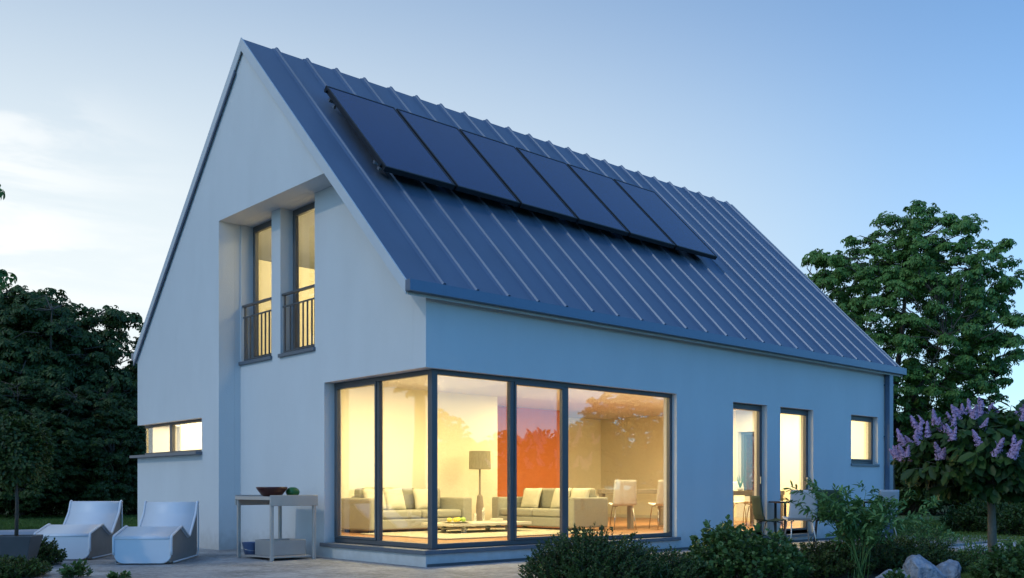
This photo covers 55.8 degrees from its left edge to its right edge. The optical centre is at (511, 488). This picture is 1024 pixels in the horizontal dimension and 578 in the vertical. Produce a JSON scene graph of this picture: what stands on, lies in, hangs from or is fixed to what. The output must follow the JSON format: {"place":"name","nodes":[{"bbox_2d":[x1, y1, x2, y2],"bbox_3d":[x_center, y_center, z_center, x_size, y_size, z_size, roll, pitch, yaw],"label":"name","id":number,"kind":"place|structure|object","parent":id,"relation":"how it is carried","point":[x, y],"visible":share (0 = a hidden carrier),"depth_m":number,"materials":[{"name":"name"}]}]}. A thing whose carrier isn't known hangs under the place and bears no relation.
{"place":"outdoors","nodes":[
{"label":"outdoors","id":0,"kind":"place"},
{"bbox_2d":[0,529,38,534],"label":"garden path","id":1,"kind":"structure","parent":0,"point":[21,532],"depth_m":24.54,"materials":[{"name":"grey concrete"}]},
{"bbox_2d":[0,507,977,555],"bbox_3d":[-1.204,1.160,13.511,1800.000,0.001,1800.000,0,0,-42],"label":"ground","id":2,"kind":"structure","parent":0,"point":[928,517],"depth_m":41.67,"materials":[{"name":"green plant"}]},
{"bbox_2d":[0,184,16,293],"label":"chestnut tree","id":3,"kind":"object","parent":2,"relation":"on","point":[3,273],"visible":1,"depth_m":21.56,"materials":[{"name":"green plant"}]},
{"bbox_2d":[37,535,67,564],"bbox_3d":[-6.832,0.919,13.904,0.810,0.504,0.692,0,0,-42],"label":"juniper bush","id":4,"kind":"object","parent":2,"relation":"on","point":[47,552],"visible":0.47,"depth_m":13.89,"materials":[{"name":"green plant"}]},
{"bbox_2d":[0,376,107,518],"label":"chestnut tree","id":5,"kind":"object","parent":2,"relation":"on","point":[34,497],"visible":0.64,"depth_m":35.01,"materials":[{"name":"green plant"}]},
{"bbox_2d":[0,292,111,514],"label":"chestnut tree","id":6,"kind":"object","parent":2,"relation":"on","point":[7,329],"visible":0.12,"depth_m":37.08,"materials":[{"name":"green plant"}]},
{"bbox_2d":[0,283,152,516],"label":"chestnut tree","id":7,"kind":"object","parent":2,"relation":"on","point":[101,351],"visible":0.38,"depth_m":38.30,"materials":[{"name":"green plant"}]},
{"bbox_2d":[23,385,152,511],"bbox_3d":[-16.532,-1.347,37.909,6.256,5.460,6.153,0,0,-34],"label":"chestnut tree","id":8,"kind":"object","parent":2,"relation":"on","point":[126,431],"visible":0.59,"depth_m":36.76,"materials":[{"name":"green plant"}]},
{"bbox_2d":[39,492,137,514],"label":"hedge bush","id":9,"kind":"object","parent":2,"relation":"on","point":[134,505],"visible":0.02,"depth_m":41.32,"materials":[{"name":"green plant"}]},
{"bbox_2d":[123,508,137,514],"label":"hedge bush","id":10,"kind":"object","parent":2,"relation":"on","point":[133,512],"depth_m":43.64,"materials":[{"name":"green plant"}]},
{"bbox_2d":[0,514,1023,577],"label":"grass","id":11,"kind":"structure","parent":2,"relation":"on","point":[7,522],"depth_m":27.96,"materials":[{"name":"green plant"}]},
{"bbox_2d":[517,523,667,577],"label":"boxwood bush","id":12,"kind":"object","parent":2,"relation":"on","point":[589,556],"visible":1,"depth_m":10.78,"materials":[{"name":"green plant"}]},
{"bbox_2d":[640,543,708,577],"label":"boxwood bush","id":13,"kind":"object","parent":2,"relation":"on","point":[680,565],"visible":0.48,"depth_m":11.10,"materials":[{"name":"green plant"}]},
{"bbox_2d":[696,558,976,577],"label":"flower bed","id":14,"kind":"object","parent":2,"relation":"on","point":[874,575],"depth_m":12.48,"materials":[{"name":"soil"}]},
{"bbox_2d":[689,514,748,577],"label":"broadleaf bush","id":15,"kind":"object","parent":14,"relation":"on","point":[719,528],"visible":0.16,"depth_m":11.91,"materials":[{"name":"green plant"}]},
{"bbox_2d":[685,520,814,577],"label":"broadleaf bush","id":16,"kind":"object","parent":14,"relation":"on","point":[772,557],"visible":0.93,"depth_m":11.35,"materials":[{"name":"green plant"}]},
{"bbox_2d":[777,536,877,577],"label":"boxwood bush","id":17,"kind":"object","parent":14,"relation":"on","point":[824,559],"visible":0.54,"depth_m":12.37,"materials":[{"name":"green plant"}]},
{"bbox_2d":[782,477,941,577],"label":"leafy shrub","id":18,"kind":"object","parent":14,"relation":"on","point":[871,523],"visible":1,"depth_m":12.19,"materials":[{"name":"green plant"}]},
{"bbox_2d":[875,569,911,577],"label":"boulder","id":19,"kind":"object","parent":14,"relation":"on","point":[881,575],"visible":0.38,"depth_m":10.80,"materials":[{"name":"grey stone"}]},
{"bbox_2d":[815,532,972,573],"bbox_3d":[5.120,0.880,13.197,2.310,0.581,1.393,0,0,0],"label":"boxwood bush","id":20,"kind":"object","parent":14,"relation":"on","point":[892,555],"visible":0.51,"depth_m":12.87,"materials":[{"name":"green plant"}]},
{"bbox_2d":[882,568,910,577],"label":"leafy plant","id":21,"kind":"object","parent":14,"relation":"on","point":[893,574],"visible":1,"depth_m":10.59,"materials":[{"name":"green plant"}]},
{"bbox_2d":[901,554,946,577],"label":"boulder","id":22,"kind":"object","parent":14,"relation":"on","point":[917,566],"visible":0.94,"depth_m":11.12,"materials":[{"name":"grey stone"}]},
{"bbox_2d":[936,559,960,577],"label":"boulder","id":23,"kind":"object","parent":14,"relation":"on","point":[949,568],"visible":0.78,"depth_m":11.59,"materials":[{"name":"grey stone"}]},
{"bbox_2d":[889,397,1023,551],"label":"lilac tree","id":24,"kind":"object","parent":14,"relation":"on","point":[967,451],"visible":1,"depth_m":14.52,"materials":[{"name":"green plant"}]},
{"bbox_2d":[954,538,988,563],"bbox_3d":[6.961,0.963,14.591,0.693,0.465,0.549,0,0,-42],"label":"grass tuft","id":25,"kind":"object","parent":14,"relation":"on","point":[970,551],"visible":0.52,"depth_m":14.49,"materials":[{"name":"plant"}]},
{"bbox_2d":[969,538,1023,577],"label":"leafy shrub","id":26,"kind":"object","parent":14,"relation":"on","point":[997,562],"visible":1,"depth_m":11.04,"materials":[{"name":"green plant"}]},
{"bbox_2d":[896,415,927,514],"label":"chestnut tree","id":27,"kind":"object","parent":2,"relation":"on","point":[900,480],"depth_m":42.92,"materials":[{"name":"green plant"}]},
{"bbox_2d":[801,199,1023,523],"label":"chestnut tree","id":28,"kind":"object","parent":2,"relation":"on","point":[909,273],"visible":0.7,"depth_m":28.25,"materials":[{"name":"green plant"}]},
{"bbox_2d":[894,460,945,514],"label":"hedge bush","id":29,"kind":"object","parent":2,"relation":"on","point":[902,486],"visible":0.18,"depth_m":41.13,"materials":[{"name":"green plant"}]},
{"bbox_2d":[894,505,966,546],"bbox_3d":[8.149,0.739,19.006,1.686,0.834,1.194,0,0,-42],"label":"leafy shrub","id":30,"kind":"object","parent":2,"relation":"on","point":[927,532],"visible":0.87,"depth_m":18.86,"materials":[{"name":"green plant"}]},
{"bbox_2d":[917,497,1001,513],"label":"hedge bush","id":31,"kind":"object","parent":2,"relation":"on","point":[946,505],"visible":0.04,"depth_m":43.97,"materials":[{"name":"green plant"}]},
{"bbox_2d":[938,497,1017,532],"bbox_3d":[12.368,0.640,25.002,2.638,1.085,1.664,0,0,0],"label":"leafy shrub","id":32,"kind":"object","parent":2,"relation":"on","point":[972,514],"visible":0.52,"depth_m":24.76,"materials":[{"name":"green plant"}]},
{"bbox_2d":[954,496,1012,508],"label":"hedge bush","id":33,"kind":"object","parent":2,"relation":"on","point":[964,500],"visible":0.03,"depth_m":41.59,"materials":[{"name":"green plant"}]},
{"bbox_2d":[983,502,1023,535],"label":"leafy shrub","id":34,"kind":"object","parent":2,"relation":"on","point":[1008,519],"visible":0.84,"depth_m":22.77,"materials":[{"name":"green plant"}]},
{"bbox_2d":[12,535,1006,577],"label":"terrace","id":35,"kind":"structure","parent":0,"point":[209,563],"depth_m":13.30,"materials":[{"name":"grey stone"}]},
{"bbox_2d":[0,554,53,577],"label":"juniper bush","id":36,"kind":"object","parent":35,"relation":"on","point":[14,567],"visible":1,"depth_m":11.92,"materials":[{"name":"green plant"}]},
{"bbox_2d":[0,408,59,559],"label":"potted tree","id":37,"kind":"object","parent":35,"relation":"on","point":[21,463],"visible":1,"depth_m":13.04,"materials":[{"name":"green plant"}]},
{"bbox_2d":[57,558,92,577],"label":"leafy plant","id":38,"kind":"object","parent":35,"relation":"on","point":[78,568],"visible":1,"depth_m":11.94,"materials":[{"name":"green plant"}]},
{"bbox_2d":[34,500,122,559],"bbox_3d":[-6.952,0.638,15.572,0.848,0.894,1.700,0,0,-6],"label":"lounge chair","id":39,"kind":"object","parent":35,"relation":"on","point":[89,529],"visible":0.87,"depth_m":15.42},
{"bbox_2d":[106,570,131,577],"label":"leafy plant","id":40,"kind":"object","parent":35,"relation":"on","point":[112,574],"visible":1,"depth_m":11.77,"materials":[{"name":"green plant"}]},
{"bbox_2d":[112,501,198,563],"bbox_3d":[-5.408,0.638,14.774,0.848,0.894,1.700,0,0,-5],"label":"lounge chair","id":41,"kind":"object","parent":35,"relation":"on","point":[163,532],"visible":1,"depth_m":14.36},
{"bbox_2d":[235,495,317,560],"bbox_3d":[-3.724,0.600,15.246,0.820,1.000,1.160,0,0,-42],"label":"garden table","id":42,"kind":"object","parent":35,"relation":"on","point":[279,501],"visible":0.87,"depth_m":15.05,"materials":[{"name":"metal"}]},
{"bbox_2d":[242,542,254,554],"bbox_3d":[-4.136,0.944,15.327,0.308,0.190,0.304,0,0,-42],"label":"bucket","id":43,"kind":"object","parent":42,"relation":"on","point":[248,548],"visible":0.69,"depth_m":15.22,"materials":[{"name":"blue plastic"}]},
{"bbox_2d":[256,487,287,496],"bbox_3d":[-3.770,0.053,15.163,0.490,0.160,0.490,0,0,-42],"label":"serving bowl","id":44,"kind":"object","parent":42,"relation":"on","point":[266,491],"visible":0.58,"depth_m":14.99,"materials":[{"name":"red paint"}]},
{"bbox_2d":[255,538,305,555],"bbox_3d":[-3.641,0.919,15.186,0.600,0.240,0.520,0,0,-42],"label":"storage box","id":45,"kind":"object","parent":42,"relation":"on","point":[286,546],"visible":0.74,"depth_m":15.02,"materials":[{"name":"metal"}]},
{"bbox_2d":[286,487,299,494],"bbox_3d":[-3.473,0.059,15.299,0.204,0.162,0.204,0,0,-42],"label":"bell pepper","id":46,"kind":"object","parent":42,"relation":"on","point":[292,491],"visible":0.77,"depth_m":15.22,"materials":[{"name":"green plant"}]},
{"bbox_2d":[129,38,906,566],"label":"house","id":47,"kind":"structure","parent":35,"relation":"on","point":[335,316],"depth_m":17.48,"materials":[{"name":"paint"}]},
{"bbox_2d":[129,419,201,457],"bbox_3d":[-6.520,-0.972,19.233,0.970,0.675,3.180,0,0,-42],"label":"window","id":48,"kind":"structure","parent":47,"relation":"in","point":[172,452],"depth_m":19.15,"materials":[{"name":"paint"}]},
{"bbox_2d":[238,220,271,365],"bbox_3d":[-4.448,-3.520,17.262,0.360,2.560,1.175,0,0,-42],"label":"tall window","id":49,"kind":"structure","parent":47,"relation":"in","point":[268,224],"depth_m":17.67,"materials":[{"name":"paint"}]},
{"bbox_2d":[278,202,315,357],"bbox_3d":[-3.480,-3.520,16.203,0.360,2.560,1.165,0,0,-42],"label":"tall window","id":50,"kind":"structure","parent":47,"relation":"in","point":[310,207],"depth_m":16.61,"materials":[{"name":"paint"}]},
{"bbox_2d":[334,370,427,548],"bbox_3d":[-2.015,-0.420,14.719,0.098,2.560,2.477,0,0,-42],"label":"window","id":51,"kind":"structure","parent":47,"relation":"in","point":[377,382],"depth_m":14.74,"materials":[{"name":"paint"}]},
{"bbox_2d":[324,85,455,189],"bbox_3d":[-2.076,-5.818,16.152,1.485,2.500,0.220,0,-44,-42],"label":"solar panel","id":52,"kind":"object","parent":47,"relation":"attached to","point":[389,139],"visible":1,"depth_m":15.97,"materials":[{"name":"blue glass"}]},
{"bbox_2d":[341,488,471,532],"bbox_3d":[-2.082,0.420,19.350,2.510,0.860,1.025,0,0,-42],"label":"sofa","id":53,"kind":"object","parent":47,"relation":"on","point":[357,510],"visible":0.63,"depth_m":18.80,"materials":[{"name":"fabric"}]},
{"bbox_2d":[362,488,386,509],"bbox_3d":[-2.662,0.211,18.814,0.518,0.475,0.170,0,-18,-42],"label":"cushion","id":54,"kind":"object","parent":53,"relation":"on","point":[368,492],"visible":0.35,"depth_m":18.71,"materials":[{"name":"fabric"}]},
{"bbox_2d":[383,488,406,509],"bbox_3d":[-2.316,0.211,19.088,0.170,0.475,0.518,-23,-14,37],"label":"cushion","id":55,"kind":"object","parent":53,"relation":"on","point":[394,498],"visible":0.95,"depth_m":18.99,"materials":[{"name":"fabric"}]},
{"bbox_2d":[412,488,427,509],"bbox_3d":[-1.771,0.211,19.628,0.518,0.475,0.170,0,-18,-36],"label":"cushion","id":56,"kind":"object","parent":53,"relation":"on","point":[421,498],"visible":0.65,"depth_m":19.51,"materials":[{"name":"fabric"}]},
{"bbox_2d":[396,108,519,206],"bbox_3d":[-1.004,-5.818,17.131,1.485,2.500,0.220,0,-44,-42],"label":"solar panel","id":57,"kind":"object","parent":47,"relation":"attached to","point":[462,163],"visible":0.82,"depth_m":16.97,"materials":[{"name":"blue glass"}]},
{"bbox_2d":[360,528,599,539],"bbox_3d":[-0.550,0.838,18.207,3.800,0.020,2.550,0,0,-42],"label":"rug","id":58,"kind":"object","parent":47,"relation":"on","point":[474,533],"visible":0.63,"depth_m":17.82,"materials":[{"name":"fabric"}]},
{"bbox_2d":[421,520,531,532],"bbox_3d":[-0.669,0.738,18.708,2.000,0.180,0.950,0,0,-42],"label":"coffee table","id":59,"kind":"object","parent":58,"relation":"on","point":[479,524],"visible":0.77,"depth_m":18.44,"materials":[{"name":"beige paint"}]},
{"bbox_2d":[440,521,472,522],"bbox_3d":[-1.044,0.631,18.155,0.620,0.032,0.620,0,0,-42],"label":"fruit platter","id":60,"kind":"object","parent":59,"relation":"on","point":[456,522],"visible":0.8,"depth_m":18.07,"materials":[{"name":"white ceramic"}]},
{"bbox_2d":[490,518,502,520],"bbox_3d":[-0.303,0.617,19.123,0.200,0.060,0.170,0,0,-42],"label":"box","id":61,"kind":"object","parent":59,"relation":"on","point":[496,519],"visible":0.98,"depth_m":19.06,"materials":[{"name":"beige paint"}]},
{"bbox_2d":[469,451,490,526],"bbox_3d":[-0.695,0.020,20.885,0.480,1.660,0.480,0,0,-42],"label":"floor lamp","id":62,"kind":"object","parent":47,"relation":"on","point":[479,460],"visible":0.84,"depth_m":20.75,"materials":[{"name":"beige fabric"}]},
{"bbox_2d":[459,129,577,221],"bbox_3d":[0.068,-5.818,18.111,1.485,2.500,0.220,0,-44,-42],"label":"solar panel","id":63,"kind":"object","parent":47,"relation":"attached to","point":[522,180],"visible":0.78,"depth_m":17.95,"materials":[{"name":"blue glass"}]},
{"bbox_2d":[492,488,607,530],"bbox_3d":[0.772,0.420,20.559,1.025,0.860,2.510,0,0,-42],"label":"sofa","id":64,"kind":"object","parent":47,"relation":"on","point":[588,512],"visible":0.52,"depth_m":19.89,"materials":[{"name":"fabric"}]},
{"bbox_2d":[520,488,541,507],"bbox_3d":[0.416,0.211,21.030,0.518,0.475,0.170,0,-18,42],"label":"cushion","id":65,"kind":"object","parent":64,"relation":"on","point":[531,498],"visible":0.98,"depth_m":20.94,"materials":[{"name":"fabric"}]},
{"bbox_2d":[550,488,571,508],"bbox_3d":[1.030,0.211,20.358,0.170,0.475,0.518,23,-15,-38],"label":"cushion","id":66,"kind":"object","parent":64,"relation":"on","point":[555,503],"visible":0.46,"depth_m":20.34,"materials":[{"name":"fabric"}]},
{"bbox_2d":[570,488,590,497],"bbox_3d":[1.385,0.211,19.971,0.518,0.475,0.170,0,-18,46],"label":"cushion","id":67,"kind":"object","parent":64,"relation":"on","point":[578,492],"visible":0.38,"depth_m":19.90,"materials":[{"name":"fabric"}]},
{"bbox_2d":[437,369,671,548],"bbox_3d":[0.891,-0.420,15.603,5.345,2.560,0.098,0,0,-42],"label":"window","id":68,"kind":"structure","parent":47,"relation":"in","point":[512,539],"depth_m":15.19,"materials":[{"name":"paint"}]},
{"bbox_2d":[516,147,628,235],"bbox_3d":[1.140,-5.818,19.090,1.485,2.500,0.220,0,-44,-42],"label":"solar panel","id":69,"kind":"object","parent":47,"relation":"attached to","point":[583,203],"visible":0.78,"depth_m":18.94,"materials":[{"name":"blue glass"}]},
{"bbox_2d":[567,164,674,248],"bbox_3d":[2.212,-5.818,20.070,1.485,2.500,0.220,0,-44,-42],"label":"solar panel","id":70,"kind":"object","parent":47,"relation":"attached to","point":[624,209],"visible":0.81,"depth_m":19.92,"materials":[{"name":"blue glass"}]},
{"bbox_2d":[609,480,636,529],"bbox_3d":[2.322,0.337,20.233,0.504,1.031,0.583,0,0,-4],"label":"shell chair","id":71,"kind":"object","parent":47,"relation":"on","point":[624,494],"visible":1,"depth_m":19.99,"materials":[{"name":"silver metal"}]},
{"bbox_2d":[598,489,663,528],"bbox_3d":[2.975,0.430,21.428,2.150,0.840,0.950,0,0,-42],"label":"dining table","id":72,"kind":"object","parent":47,"relation":"on","point":[630,515],"visible":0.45,"depth_m":20.77,"materials":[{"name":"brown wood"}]},
{"bbox_2d":[648,480,663,529],"bbox_3d":[3.200,0.337,20.329,0.504,1.031,0.583,0,0,-12],"label":"shell chair","id":73,"kind":"object","parent":47,"relation":"on","point":[660,497],"visible":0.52,"depth_m":20.07,"materials":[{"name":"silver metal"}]},
{"bbox_2d":[614,179,717,259],"bbox_3d":[3.284,-5.818,21.049,1.485,2.500,0.220,0,-44,-42],"label":"solar panel","id":74,"kind":"object","parent":47,"relation":"attached to","point":[667,220],"visible":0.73,"depth_m":20.90,"materials":[{"name":"blue glass"}]},
{"bbox_2d":[733,481,749,523],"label":"shell chair","id":75,"kind":"object","parent":47,"relation":"on","point":[739,499],"visible":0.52,"depth_m":24.07,"materials":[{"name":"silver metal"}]},
{"bbox_2d":[741,432,753,495],"bbox_3d":[6.407,-0.650,25.477,0.080,1.700,0.800,0,0,-42],"label":"window","id":76,"kind":"structure","parent":47,"relation":"in","point":[743,434],"depth_m":25.71,"materials":[{"name":"paint"}]},
{"bbox_2d":[733,403,768,537],"bbox_3d":[4.602,-0.332,18.928,1.200,2.655,0.235,0,0,-42],"label":"glazed door","id":77,"kind":"structure","parent":47,"relation":"in","point":[739,406],"depth_m":19.28,"materials":[{"name":"paint"}]},
{"bbox_2d":[733,491,784,525],"bbox_3d":[5.337,0.450,22.401,2.150,0.800,0.900,0,0,-42],"label":"kitchen table","id":78,"kind":"object","parent":47,"relation":"on","point":[751,493],"visible":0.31,"depth_m":22.74,"materials":[{"name":"brown wood"}]},
{"bbox_2d":[736,475,743,490],"bbox_3d":[5.282,-0.131,22.351,0.182,0.360,0.181,0,0,-42],"label":"potted plant","id":79,"kind":"object","parent":78,"relation":"on","point":[740,486],"visible":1,"depth_m":22.32,"materials":[{"name":"green plant"}]},
{"bbox_2d":[780,408,813,536],"bbox_3d":[5.850,-0.332,20.068,1.300,2.655,0.235,0,0,-42],"label":"glazed door","id":80,"kind":"structure","parent":47,"relation":"in","point":[804,413],"depth_m":20.45,"materials":[{"name":"paint"}]},
{"bbox_2d":[851,415,879,466],"bbox_3d":[7.950,-1.077,21.987,1.270,1.145,0.235,0,0,-42],"label":"window","id":81,"kind":"structure","parent":47,"relation":"in","point":[854,462],"depth_m":22.26,"materials":[{"name":"paint"}]},
{"bbox_2d":[751,496,783,538],"bbox_3d":[5.003,0.621,18.897,0.545,0.963,0.471,0,0,-10],"label":"shell chair","id":82,"kind":"object","parent":35,"relation":"on","point":[757,507],"visible":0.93,"depth_m":18.79,"materials":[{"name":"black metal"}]},
{"bbox_2d":[782,490,816,544],"bbox_3d":[5.333,0.563,17.878,0.528,1.079,0.610,0,0,3],"label":"shell chair","id":83,"kind":"object","parent":35,"relation":"on","point":[808,500],"visible":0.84,"depth_m":17.64,"materials":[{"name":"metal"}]},
{"bbox_2d":[769,501,877,540],"bbox_3d":[6.126,0.675,18.900,2.000,0.850,0.800,0,0,0],"label":"patio table","id":84,"kind":"object","parent":35,"relation":"on","point":[775,508],"visible":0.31,"depth_m":18.86,"materials":[{"name":"black metal"}]},
{"bbox_2d":[813,490,841,547],"bbox_3d":[5.935,0.563,18.179,0.528,1.079,0.610,0,0,15],"label":"shell chair","id":85,"kind":"object","parent":35,"relation":"on","point":[830,492],"visible":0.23,"depth_m":17.94,"materials":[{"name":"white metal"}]},
{"bbox_2d":[859,490,898,542],"bbox_3d":[7.216,0.563,18.980,0.528,1.079,0.610,0,0,-20],"label":"shell chair","id":86,"kind":"object","parent":35,"relation":"on","point":[888,494],"visible":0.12,"depth_m":18.72,"materials":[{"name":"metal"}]},
{"bbox_2d":[0,0,1023,478],"label":"sky","id":87,"kind":"structure","parent":0,"point":[816,120],"materials":[{"name":"blue"}]},
{"bbox_2d":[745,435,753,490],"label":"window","id":88,"kind":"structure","parent":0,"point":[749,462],"depth_m":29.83,"materials":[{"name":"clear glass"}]},
{"bbox_2d":[948,534,1023,553],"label":"side path","id":89,"kind":"structure","parent":0,"point":[1014,544],"depth_m":18.69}
]}

